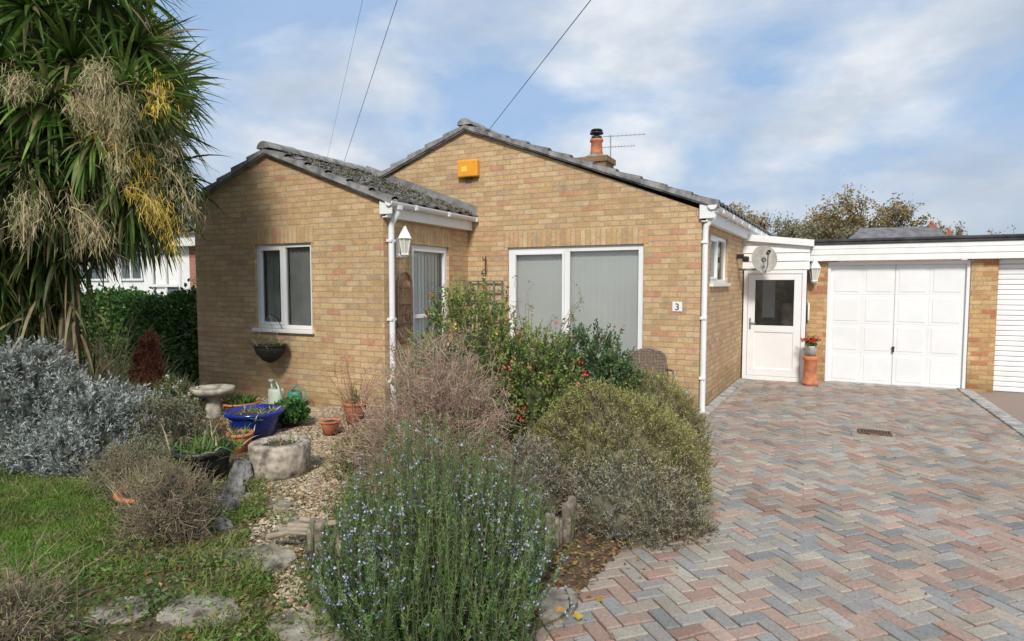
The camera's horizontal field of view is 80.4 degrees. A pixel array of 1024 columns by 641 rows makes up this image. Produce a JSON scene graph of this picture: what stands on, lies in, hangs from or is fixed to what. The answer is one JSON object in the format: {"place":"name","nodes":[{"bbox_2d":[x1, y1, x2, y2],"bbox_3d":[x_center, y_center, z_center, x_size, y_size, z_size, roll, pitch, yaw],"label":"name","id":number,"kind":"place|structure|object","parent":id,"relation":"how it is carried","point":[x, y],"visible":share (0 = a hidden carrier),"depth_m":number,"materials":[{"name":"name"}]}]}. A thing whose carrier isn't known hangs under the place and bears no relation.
{"place":"outdoors","nodes":[
{"label":"outdoors","id":0,"kind":"place"},
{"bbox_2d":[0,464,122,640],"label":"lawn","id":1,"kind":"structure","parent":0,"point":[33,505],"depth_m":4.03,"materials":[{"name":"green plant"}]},
{"bbox_2d":[83,344,129,391],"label":"ornamental grass","id":2,"kind":"object","parent":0,"point":[109,368],"depth_m":8.10,"materials":[{"name":"green plant"}]},
{"bbox_2d":[98,372,149,401],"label":"ornamental grass","id":3,"kind":"object","parent":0,"point":[122,380],"depth_m":7.71,"materials":[{"name":"green plant"}]},
{"bbox_2d":[82,297,187,385],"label":"plume grass","id":4,"kind":"object","parent":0,"point":[115,366],"depth_m":8.68,"materials":[{"name":"green plant"}]},
{"bbox_2d":[106,342,193,388],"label":"ornamental grass","id":5,"kind":"object","parent":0,"point":[164,370],"depth_m":8.54,"materials":[{"name":"green plant"}]},
{"bbox_2d":[146,372,202,397],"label":"ornamental grass","id":6,"kind":"object","parent":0,"point":[184,381],"depth_m":8.10,"materials":[{"name":"green plant"}]},
{"bbox_2d":[167,207,201,231],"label":"roof tiles","id":7,"kind":"object","parent":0,"point":[184,227],"visible":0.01,"depth_m":14.57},
{"bbox_2d":[140,233,194,247],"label":"fascia","id":8,"kind":"structure","parent":7,"relation":"attached to","point":[187,244],"depth_m":13.61,"materials":[{"name":"white paint"}]},
{"bbox_2d":[220,397,381,625],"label":"gravel path","id":9,"kind":"structure","parent":0,"point":[312,479],"depth_m":4.81,"materials":[{"name":"gravel"}]},
{"bbox_2d":[274,385,307,401],"bbox_3d":[-2.945,1.008,8.091,0.457,0.311,0.168,1,4,18],"label":"watering can","id":10,"kind":"object","parent":9,"relation":"on","point":[292,392],"visible":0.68,"depth_m":8.04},
{"bbox_2d":[273,395,311,427],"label":"leafy plant","id":11,"kind":"object","parent":9,"relation":"on","point":[296,409],"visible":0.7,"depth_m":6.84,"materials":[{"name":"plant"}]},
{"bbox_2d":[319,418,340,434],"bbox_3d":[-2.006,1.174,6.683,0.229,0.150,0.229,2,4,26],"label":"terracotta pot","id":12,"kind":"object","parent":9,"relation":"on","point":[327,429],"visible":0.86,"depth_m":6.62,"materials":[{"name":"ceramic"}]},
{"bbox_2d":[0,373,695,640],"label":"garden bed","id":13,"kind":"object","parent":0,"point":[154,626],"visible":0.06,"depth_m":3.57,"materials":[{"name":"soil"}]},
{"bbox_2d":[0,335,95,464],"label":"silver leaf shrub","id":14,"kind":"object","parent":13,"relation":"on","point":[28,382],"visible":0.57,"depth_m":5.78,"materials":[{"name":"plant"}]},
{"bbox_2d":[0,411,111,479],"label":"silver leaf shrub","id":15,"kind":"object","parent":13,"relation":"on","point":[43,451],"visible":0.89,"depth_m":5.31,"materials":[{"name":"plant"}]},
{"bbox_2d":[0,519,121,640],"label":"dry herbaceous plant","id":16,"kind":"object","parent":13,"relation":"on","point":[30,616],"visible":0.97,"depth_m":2.84,"materials":[{"name":"brown plant"}]},
{"bbox_2d":[36,364,161,457],"bbox_3d":[-4.054,0.972,5.957,1.498,1.137,1.294,2,4,26],"label":"silver leaf shrub","id":17,"kind":"object","parent":13,"relation":"on","point":[102,409],"visible":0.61,"depth_m":5.73,"materials":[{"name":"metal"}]},
{"bbox_2d":[25,278,198,386],"bbox_3d":[-7.257,0.129,11.282,6.198,1.921,1.422,2,4,26],"label":"evergreen hedge","id":18,"kind":"object","parent":13,"relation":"on","point":[178,318],"visible":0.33,"depth_m":10.22,"materials":[{"name":"green plant"}]},
{"bbox_2d":[0,0,236,390],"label":"cordyline palm tree","id":19,"kind":"object","parent":13,"relation":"on","point":[94,124],"visible":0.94,"depth_m":6.12,"materials":[{"name":"green plant"}]},
{"bbox_2d":[63,429,174,508],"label":"dry herbaceous plant","id":20,"kind":"object","parent":13,"relation":"on","point":[111,468],"visible":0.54,"depth_m":4.79,"materials":[{"name":"brown plant"}]},
{"bbox_2d":[91,596,148,624],"bbox_3d":[-1.960,1.478,3.053,0.305,0.045,0.237,2,4,26],"label":"stepping stone","id":21,"kind":"object","parent":13,"relation":"on","point":[136,614],"visible":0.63,"depth_m":3.02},
{"bbox_2d":[97,428,182,474],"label":"olive low shrub","id":22,"kind":"object","parent":13,"relation":"on","point":[150,449],"visible":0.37,"depth_m":5.45,"materials":[{"name":"green plant"}]},
{"bbox_2d":[128,329,165,391],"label":"rust red shrub","id":23,"kind":"object","parent":13,"relation":"on","point":[146,360],"visible":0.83,"depth_m":7.95,"materials":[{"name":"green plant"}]},
{"bbox_2d":[89,455,224,511],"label":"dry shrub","id":24,"kind":"object","parent":13,"relation":"on","point":[118,492],"visible":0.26,"depth_m":4.37,"materials":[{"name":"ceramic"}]},
{"bbox_2d":[114,389,215,450],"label":"olive low shrub","id":25,"kind":"object","parent":13,"relation":"on","point":[172,421],"visible":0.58,"depth_m":5.92,"materials":[{"name":"green plant"}]},
{"bbox_2d":[102,439,239,554],"bbox_3d":[-2.267,1.228,3.956,0.907,0.865,0.865,2,4,26],"label":"dried perennial","id":26,"kind":"object","parent":13,"relation":"on","point":[167,505],"visible":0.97,"depth_m":3.89,"materials":[{"name":"brown plant"}]},
{"bbox_2d":[136,447,214,487],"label":"olive low shrub","id":27,"kind":"object","parent":13,"relation":"on","point":[184,463],"visible":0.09,"depth_m":4.77,"materials":[{"name":"green plant"}]},
{"bbox_2d":[145,372,206,419],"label":"white daisy plant","id":28,"kind":"object","parent":13,"relation":"on","point":[182,388],"visible":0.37,"depth_m":7.32,"materials":[{"name":"green plant"}]},
{"bbox_2d":[156,594,243,629],"bbox_3d":[-1.546,1.468,3.017,0.457,0.045,0.310,2,4,26],"label":"stepping stone","id":29,"kind":"object","parent":13,"relation":"on","point":[164,617],"visible":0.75,"depth_m":3.01,"materials":[{"name":"stone"}]},
{"bbox_2d":[149,422,257,483],"bbox_3d":[-2.538,1.080,5.049,0.802,0.534,0.828,2,4,26],"label":"black tub planter","id":30,"kind":"object","parent":13,"relation":"on","point":[215,452],"visible":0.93,"depth_m":4.94,"materials":[{"name":"plastic"}]},
{"bbox_2d":[190,384,234,418],"bbox_3d":[-3.685,1.051,7.477,0.500,0.460,0.500,2,4,26],"label":"stone bird bath","id":31,"kind":"object","parent":13,"relation":"on","point":[212,394],"visible":0.8,"depth_m":7.39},
{"bbox_2d":[211,514,233,530],"bbox_3d":[-1.987,1.381,4.141,0.171,0.101,0.119,4,5,46],"label":"garden rock","id":32,"kind":"object","parent":13,"relation":"on","point":[223,523],"visible":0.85,"depth_m":4.11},
{"bbox_2d":[213,493,240,512],"bbox_3d":[-2.092,1.349,4.441,0.228,0.162,0.151,2,4,26],"label":"garden rock","id":33,"kind":"object","parent":13,"relation":"on","point":[222,498],"visible":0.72,"depth_m":4.41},
{"bbox_2d":[222,476,244,496],"bbox_3d":[-2.182,1.328,4.755,0.196,0.208,0.150,0,3,7],"label":"garden rock","id":34,"kind":"object","parent":13,"relation":"on","point":[234,486],"visible":0.76,"depth_m":4.70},
{"bbox_2d":[228,458,253,481],"bbox_3d":[-2.268,1.295,5.075,0.238,0.283,0.179,1,4,9],"label":"garden rock","id":35,"kind":"object","parent":13,"relation":"on","point":[241,468],"visible":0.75,"depth_m":5.01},
{"bbox_2d":[226,425,257,453],"bbox_3d":[-2.641,1.157,5.941,0.305,0.274,0.320,2,4,26],"label":"terracotta pot","id":36,"kind":"object","parent":13,"relation":"on","point":[249,433],"visible":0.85,"depth_m":5.88,"materials":[{"name":"ceramic"}]},
{"bbox_2d":[221,391,266,409],"bbox_3d":[-3.432,1.042,7.645,0.545,0.296,0.539,2,4,26],"label":"terracotta pot","id":37,"kind":"object","parent":13,"relation":"on","point":[236,401],"visible":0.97,"depth_m":7.56,"materials":[{"name":"ceramic"}]},
{"bbox_2d":[217,403,286,440],"bbox_3d":[-2.758,1.085,6.516,0.695,0.346,0.701,-3,4,-37],"label":"blue glazed pot","id":38,"kind":"object","parent":13,"relation":"on","point":[263,419],"visible":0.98,"depth_m":6.38,"materials":[{"name":"ceramic"}]},
{"bbox_2d":[224,544,296,572],"bbox_3d":[-1.511,1.440,3.649,0.482,0.045,0.332,2,4,26],"label":"stepping stone","id":39,"kind":"object","parent":13,"relation":"on","point":[286,554],"visible":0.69,"depth_m":3.64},
{"bbox_2d":[0,466,543,640],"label":"weeds","id":40,"kind":"object","parent":13,"relation":"on","point":[22,485],"visible":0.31,"depth_m":3.57,"materials":[{"name":"green plant"}]},
{"bbox_2d":[36,451,509,640],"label":"ground cover","id":41,"kind":"object","parent":13,"relation":"on","point":[257,511],"visible":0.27,"depth_m":3.30,"materials":[{"name":"green plant"}]},
{"bbox_2d":[268,379,284,403],"bbox_3d":[-3.186,0.983,8.116,0.524,0.358,0.198,3,5,44],"label":"watering can","id":42,"kind":"object","parent":13,"relation":"on","point":[275,394],"visible":0.78,"depth_m":8.00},
{"bbox_2d":[267,500,292,510],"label":"stepping stone","id":43,"kind":"object","parent":13,"relation":"on","point":[282,504],"visible":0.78,"depth_m":4.47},
{"bbox_2d":[248,433,312,481],"bbox_3d":[-2.011,1.179,5.275,0.504,0.348,0.519,2,4,26],"label":"stone planter","id":44,"kind":"object","parent":13,"relation":"on","point":[278,457],"visible":1,"depth_m":5.09,"materials":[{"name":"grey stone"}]},
{"bbox_2d":[275,516,301,526],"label":"stepping stone","id":45,"kind":"object","parent":13,"relation":"on","point":[292,521],"visible":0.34,"depth_m":4.17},
{"bbox_2d":[265,606,345,640],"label":"stepping stone","id":46,"kind":"object","parent":13,"relation":"on","point":[294,633],"visible":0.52,"depth_m":2.91,"materials":[{"name":"stone"}]},
{"bbox_2d":[266,516,347,539],"bbox_3d":[-1.287,1.314,3.784,0.461,0.099,0.242,0,3,7],"label":"fallen timber","id":47,"kind":"object","parent":13,"relation":"on","point":[302,528],"visible":0.59,"depth_m":3.76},
{"bbox_2d":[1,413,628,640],"bbox_3d":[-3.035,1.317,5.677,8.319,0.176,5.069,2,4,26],"label":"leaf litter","id":48,"kind":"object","parent":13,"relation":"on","point":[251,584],"visible":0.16,"depth_m":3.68,"materials":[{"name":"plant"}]},
{"bbox_2d":[307,519,362,579],"bbox_3d":[-1.033,1.350,3.500,0.508,0.383,0.096,3,4,36],"label":"log post edging","id":49,"kind":"object","parent":13,"relation":"on","point":[318,526],"visible":0.23,"depth_m":3.56,"materials":[{"name":"brown wood"}]},
{"bbox_2d":[315,354,384,446],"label":"bare red stem shrub","id":50,"kind":"object","parent":13,"relation":"on","point":[352,398],"visible":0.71,"depth_m":6.25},
{"bbox_2d":[330,382,378,424],"bbox_3d":[-1.901,0.960,7.154,0.561,0.520,0.520,2,4,26],"label":"terracotta pot","id":51,"kind":"object","parent":13,"relation":"on","point":[356,404],"visible":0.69,"depth_m":7.10,"materials":[{"name":"ceramic"}]},
{"bbox_2d":[314,424,396,482],"bbox_3d":[-1.245,1.188,5.357,0.859,0.601,1.035,2,4,26],"label":"greenery","id":52,"kind":"object","parent":13,"relation":"on","point":[345,472],"visible":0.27,"depth_m":5.17,"materials":[{"name":"green plant"}]},
{"bbox_2d":[329,322,536,506],"bbox_3d":[-0.578,0.778,4.813,1.738,1.554,1.616,2,4,26],"label":"twiggy fuchsia shrub","id":53,"kind":"object","parent":13,"relation":"on","point":[436,399],"visible":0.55,"depth_m":4.62,"materials":[{"name":"brown plant"}]},
{"bbox_2d":[292,406,576,640],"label":"rosemary bush","id":54,"kind":"object","parent":13,"relation":"on","point":[365,548],"visible":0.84,"depth_m":2.86,"materials":[{"name":"green plant"}]},
{"bbox_2d":[329,513,554,640],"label":"rosemary bush","id":55,"kind":"object","parent":13,"relation":"on","point":[502,631],"visible":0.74,"depth_m":2.56,"materials":[{"name":"green plant"}]},
{"bbox_2d":[383,269,553,450],"bbox_3d":[-0.464,0.544,6.061,1.819,2.124,1.522,2,4,26],"label":"climbing rose bush","id":56,"kind":"object","parent":13,"relation":"on","point":[498,336],"visible":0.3,"depth_m":5.83,"materials":[{"name":"green plant"}]},
{"bbox_2d":[482,432,579,532],"bbox_3d":[0.134,1.179,4.431,0.732,0.762,0.778,-2,4,-33],"label":"lavender bush","id":57,"kind":"object","parent":13,"relation":"on","point":[549,477],"visible":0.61,"depth_m":4.28,"materials":[{"name":"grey plant"}]},
{"bbox_2d":[474,275,597,426],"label":"rose stems","id":58,"kind":"object","parent":13,"relation":"on","point":[513,306],"visible":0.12,"depth_m":5.92,"materials":[{"name":"green plant"}]},
{"bbox_2d":[482,314,598,461],"bbox_3d":[0.268,0.774,5.817,1.482,1.682,1.252,2,4,26],"label":"climbing rose bush","id":59,"kind":"object","parent":13,"relation":"on","point":[539,393],"visible":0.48,"depth_m":5.58,"materials":[{"name":"green plant"}]},
{"bbox_2d":[461,528,629,639],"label":"leaf litter","id":60,"kind":"object","parent":13,"relation":"on","point":[591,569],"visible":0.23,"depth_m":3.68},
{"bbox_2d":[526,486,587,591],"bbox_3d":[0.333,1.361,3.963,0.123,0.305,1.402,2,4,26],"label":"log roll edging","id":61,"kind":"object","parent":13,"relation":"on","point":[565,529],"visible":0.38,"depth_m":3.98,"materials":[{"name":"grey wood"}]},
{"bbox_2d":[526,582,602,619],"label":"yellow fallen leaves","id":62,"kind":"object","parent":13,"relation":"on","point":[578,615],"visible":0.53,"depth_m":3.13,"materials":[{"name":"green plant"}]},
{"bbox_2d":[543,311,657,396],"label":"evergreen shrub","id":63,"kind":"object","parent":13,"relation":"on","point":[604,363],"visible":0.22,"depth_m":5.94,"materials":[{"name":"green plant"}]},
{"bbox_2d":[523,369,721,505],"bbox_3d":[0.824,1.018,4.982,1.698,1.209,1.529,2,4,26],"label":"heather mound","id":64,"kind":"object","parent":13,"relation":"on","point":[588,421],"visible":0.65,"depth_m":4.70,"materials":[{"name":"green plant"}]},
{"bbox_2d":[561,446,731,552],"bbox_3d":[0.847,1.301,4.456,1.163,0.792,1.309,-2,4,-35],"label":"lavender bush","id":65,"kind":"object","parent":13,"relation":"on","point":[639,506],"visible":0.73,"depth_m":4.15,"materials":[{"name":"grey plant"}]},
{"bbox_2d":[621,364,719,471],"bbox_3d":[1.313,0.977,6.067,1.393,1.121,1.399,-2,4,-27],"label":"heather mound","id":66,"kind":"object","parent":13,"relation":"on","point":[663,394],"visible":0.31,"depth_m":5.82,"materials":[{"name":"green plant"}]},
{"bbox_2d":[0,0,1023,235],"label":"sky","id":67,"kind":"structure","parent":0,"point":[763,105],"materials":[{"name":"blue"}]},
{"bbox_2d":[531,377,1023,640],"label":"block paved driveway","id":68,"kind":"structure","parent":0,"point":[874,531],"depth_m":4.18,"materials":[{"name":"brick"}]},
{"bbox_2d":[537,587,577,626],"bbox_3d":[0.230,1.534,3.249,0.224,0.085,0.364,2,4,26],"label":"edging stone","id":69,"kind":"object","parent":68,"relation":"on","point":[556,597],"visible":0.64,"depth_m":3.20,"materials":[{"name":"stone"}]},
{"bbox_2d":[555,433,721,640],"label":"fallen leaves","id":70,"kind":"object","parent":68,"relation":"on","point":[612,635],"visible":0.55,"depth_m":3.34,"materials":[{"name":"brown plant"}]},
{"bbox_2d":[584,386,1019,621],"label":"fallen leaves","id":71,"kind":"object","parent":68,"relation":"on","point":[884,456],"visible":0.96,"depth_m":5.90,"materials":[{"name":"brown plant"}]},
{"bbox_2d":[801,335,820,385],"bbox_3d":[5.115,0.678,10.396,0.306,0.871,0.309,0,3,3],"label":"terracotta planter with flowers","id":72,"kind":"object","parent":68,"relation":"on","point":[810,358],"visible":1,"depth_m":10.34,"materials":[{"name":"orange ceramic"}]},
{"bbox_2d":[857,428,892,435],"bbox_3d":[4.244,1.307,7.087,0.340,0.016,0.200,2,4,26],"label":"drain cover","id":73,"kind":"object","parent":68,"relation":"on","point":[875,432],"visible":1,"depth_m":7.07,"materials":[{"name":"metal"}]},
{"bbox_2d":[927,216,967,235],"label":"autumn tree","id":74,"kind":"object","parent":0,"point":[959,231],"visible":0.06,"depth_m":56.53,"materials":[{"name":"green plant"}]},
{"bbox_2d":[974,391,1023,423],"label":"neighbour driveway","id":75,"kind":"structure","parent":0,"point":[1012,404],"depth_m":9.03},
{"label":"ground","id":76,"kind":"structure","parent":0,"visible":0},
{"bbox_2d":[80,247,189,307],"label":"render wall","id":77,"kind":"structure","parent":76,"relation":"on","point":[146,284],"depth_m":14.73,"materials":[{"name":"white paint"}]},
{"bbox_2d":[80,250,181,294],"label":"window frames","id":78,"kind":"structure","parent":77,"relation":"attached to","point":[166,285],"depth_m":14.46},
{"bbox_2d":[78,253,178,307],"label":"window panes","id":79,"kind":"object","parent":78,"relation":"in","point":[124,276],"visible":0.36,"depth_m":14.95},
{"bbox_2d":[155,255,178,296],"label":"net curtains","id":80,"kind":"object","parent":78,"relation":"attached to","point":[174,278],"visible":0.5,"depth_m":14.37,"materials":[{"name":"fabric"}]},
{"bbox_2d":[189,247,195,309],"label":"brick pier","id":81,"kind":"structure","parent":76,"relation":"on","point":[192,264],"depth_m":13.90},
{"bbox_2d":[194,118,773,415],"bbox_3d":[0.497,-1.555,11.556,7.914,5.250,9.132,2,4,26],"label":"brick bungalow","id":82,"kind":"object","parent":76,"relation":"on","point":[300,244],"visible":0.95,"depth_m":8.62,"materials":[{"name":"brown brick"}]},
{"bbox_2d":[244,314,287,362],"bbox_3d":[-3.360,0.244,8.264,0.595,0.676,0.528,1,4,14],"label":"hanging basket","id":83,"kind":"object","parent":82,"relation":"hanging from","point":[270,352],"visible":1,"depth_m":8.16,"materials":[{"name":"black plastic"}]},
{"bbox_2d":[257,243,311,329],"bbox_3d":[-3.165,-0.478,8.493,1.070,1.190,0.060,2,4,26],"label":"wing window frame","id":84,"kind":"structure","parent":82,"relation":"in","point":[284,247],"depth_m":8.48,"materials":[{"name":"white plastic"}]},
{"bbox_2d":[395,226,411,259],"bbox_3d":[-1.393,-1.001,7.828,0.221,0.436,0.169,2,4,26],"label":"wall lantern","id":85,"kind":"object","parent":82,"relation":"attached to","point":[403,240],"depth_m":7.79,"materials":[{"name":"white plastic"}]},
{"bbox_2d":[397,272,412,342],"bbox_3d":[-1.413,-0.176,8.021,0.037,0.938,0.332,2,4,26],"label":"arched wall ornament","id":86,"kind":"object","parent":82,"relation":"attached to","point":[403,304],"visible":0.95,"depth_m":8.00,"materials":[{"name":"wood"}]},
{"bbox_2d":[411,244,446,370],"bbox_3d":[-1.206,-0.183,8.661,0.063,1.760,0.950,2,4,26],"label":"wing side window frame","id":87,"kind":"structure","parent":82,"relation":"in","point":[412,245],"depth_m":8.63,"materials":[{"name":"white plastic"}]},
{"bbox_2d":[457,159,478,178],"bbox_3d":[-0.677,-2.337,9.373,0.360,0.285,0.090,2,4,26],"label":"burglar alarm box","id":88,"kind":"object","parent":82,"relation":"attached to","point":[467,169],"visible":1,"depth_m":9.33,"materials":[{"name":"orange plastic"}]},
{"bbox_2d":[468,280,503,358],"bbox_3d":[-0.406,0.043,9.386,0.620,1.322,0.030,2,4,26],"label":"garden trellis","id":89,"kind":"object","parent":82,"relation":"attached to","point":[493,290],"visible":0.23,"depth_m":9.31,"materials":[{"name":"brown wood"}]},
{"bbox_2d":[487,0,590,131],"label":"overhead wire","id":90,"kind":"object","parent":82,"relation":"attached to","point":[542,61],"visible":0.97,"depth_m":6.66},
{"bbox_2d":[602,133,643,156],"bbox_3d":[2.520,-3.788,13.685,0.969,0.850,0.059,1,4,15],"label":"tv aerial","id":91,"kind":"object","parent":82,"relation":"attached to","point":[617,135],"visible":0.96,"depth_m":13.71,"materials":[{"name":"grey metal"}]},
{"bbox_2d":[672,302,681,311],"bbox_3d":[2.215,-0.185,8.118,0.130,0.130,0.017,2,4,26],"label":"house number sign","id":92,"kind":"object","parent":82,"relation":"attached to","point":[676,306],"visible":1,"depth_m":8.11,"materials":[{"name":"white plastic"}]},
{"bbox_2d":[710,234,725,282],"bbox_3d":[3.067,-0.913,9.131,0.060,0.700,1.380,2,4,29],"label":"side window frame","id":93,"kind":"structure","parent":82,"relation":"in","point":[723,246],"depth_m":9.67,"materials":[{"name":"white plastic"}]},
{"bbox_2d":[737,254,748,261],"bbox_3d":[3.952,-1.073,10.367,0.200,0.130,0.143,2,4,26],"label":"security light","id":94,"kind":"object","parent":82,"relation":"attached to","point":[743,257],"visible":1,"depth_m":10.31,"materials":[{"name":"black plastic"}]},
{"bbox_2d":[738,245,776,272],"bbox_3d":[4.186,-1.052,10.345,0.623,0.485,0.436,2,4,26],"label":"satellite dish","id":95,"kind":"object","parent":82,"relation":"attached to","point":[764,258],"visible":1,"depth_m":10.44,"materials":[{"name":"grey metal"}]},
{"bbox_2d":[742,234,813,381],"bbox_3d":[5.175,-0.282,11.791,1.200,2.680,2.280,2,4,26],"label":"entrance lobby","id":96,"kind":"object","parent":82,"relation":"attached to","point":[774,312],"visible":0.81,"depth_m":10.94,"materials":[{"name":"white plastic"}]},
{"bbox_2d":[753,332,792,369],"bbox_3d":[4.711,0.541,10.929,0.640,0.660,0.022,2,4,26],"label":"door panel","id":97,"kind":"structure","parent":96,"relation":"in","point":[772,350],"depth_m":10.92,"materials":[{"name":"white plastic"}]},
{"bbox_2d":[746,274,801,377],"bbox_3d":[4.708,0.088,10.897,0.880,1.840,0.043,2,4,26],"label":"door leaf","id":98,"kind":"structure","parent":96,"relation":"in","point":[795,329],"depth_m":10.86,"materials":[{"name":"white plastic"}]},
{"bbox_2d":[627,348,674,389],"bbox_3d":[1.750,0.824,7.715,0.608,0.907,0.554,0,3,4],"label":"wicker garden chair","id":99,"kind":"object","parent":76,"relation":"on","point":[658,360],"visible":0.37,"depth_m":7.92,"materials":[{"name":"brown wicker"}]},
{"bbox_2d":[729,201,774,233],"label":"oak tree","id":100,"kind":"object","parent":76,"relation":"on","point":[756,220],"visible":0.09,"depth_m":53.11,"materials":[{"name":"green plant"}]},
{"bbox_2d":[761,210,807,252],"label":"oak tree","id":101,"kind":"object","parent":76,"relation":"on","point":[786,231],"visible":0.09,"depth_m":63.48,"materials":[{"name":"green plant"}]},
{"bbox_2d":[787,215,871,261],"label":"oak tree","id":102,"kind":"object","parent":76,"relation":"on","point":[844,234],"visible":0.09,"depth_m":49.51,"materials":[{"name":"green plant"}]},
{"bbox_2d":[797,182,933,238],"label":"oak tree","id":103,"kind":"object","parent":76,"relation":"on","point":[889,218],"visible":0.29,"depth_m":58.66,"materials":[{"name":"green plant"}]},
{"bbox_2d":[838,220,960,261],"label":"distant bungalow","id":104,"kind":"object","parent":76,"relation":"on","point":[930,229],"visible":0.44,"depth_m":45.41,"materials":[{"name":"grey brick"}]},
{"bbox_2d":[805,234,1023,393],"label":"garage","id":105,"kind":"structure","parent":76,"relation":"on","point":[926,322],"depth_m":10.15,"materials":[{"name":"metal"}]},
{"bbox_2d":[809,258,820,284],"bbox_3d":[5.345,-0.858,10.694,0.213,0.472,0.226,2,4,26],"label":"wall lantern","id":106,"kind":"object","parent":105,"relation":"attached to","point":[814,269],"depth_m":10.63,"materials":[{"name":"white plastic"}]},
{"bbox_2d":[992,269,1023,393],"bbox_3d":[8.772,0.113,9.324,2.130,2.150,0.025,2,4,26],"label":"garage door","id":107,"kind":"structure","parent":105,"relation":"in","point":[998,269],"depth_m":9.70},
{"bbox_2d":[993,259,1023,392],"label":"neighbour ribbed door","id":108,"kind":"structure","parent":105,"relation":"in","point":[1008,296],"depth_m":9.68,"materials":[{"name":"white plastic"}]},
{"bbox_2d":[957,388,1023,436],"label":"driveway kerb","id":109,"kind":"structure","parent":76,"relation":"on","point":[1013,423],"depth_m":8.16,"materials":[{"name":"concrete"}]},
{"bbox_3d":[-8.953,-2.985,20.167,10.000,1.200,3.542,2,4,26],"label":"back roof","id":110,"kind":"object","parent":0,"visible":0},
{"bbox_2d":[344,1,396,160],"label":"overhead wire","id":111,"kind":"object","parent":110,"relation":"attached to","point":[372,75],"visible":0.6,"depth_m":9.71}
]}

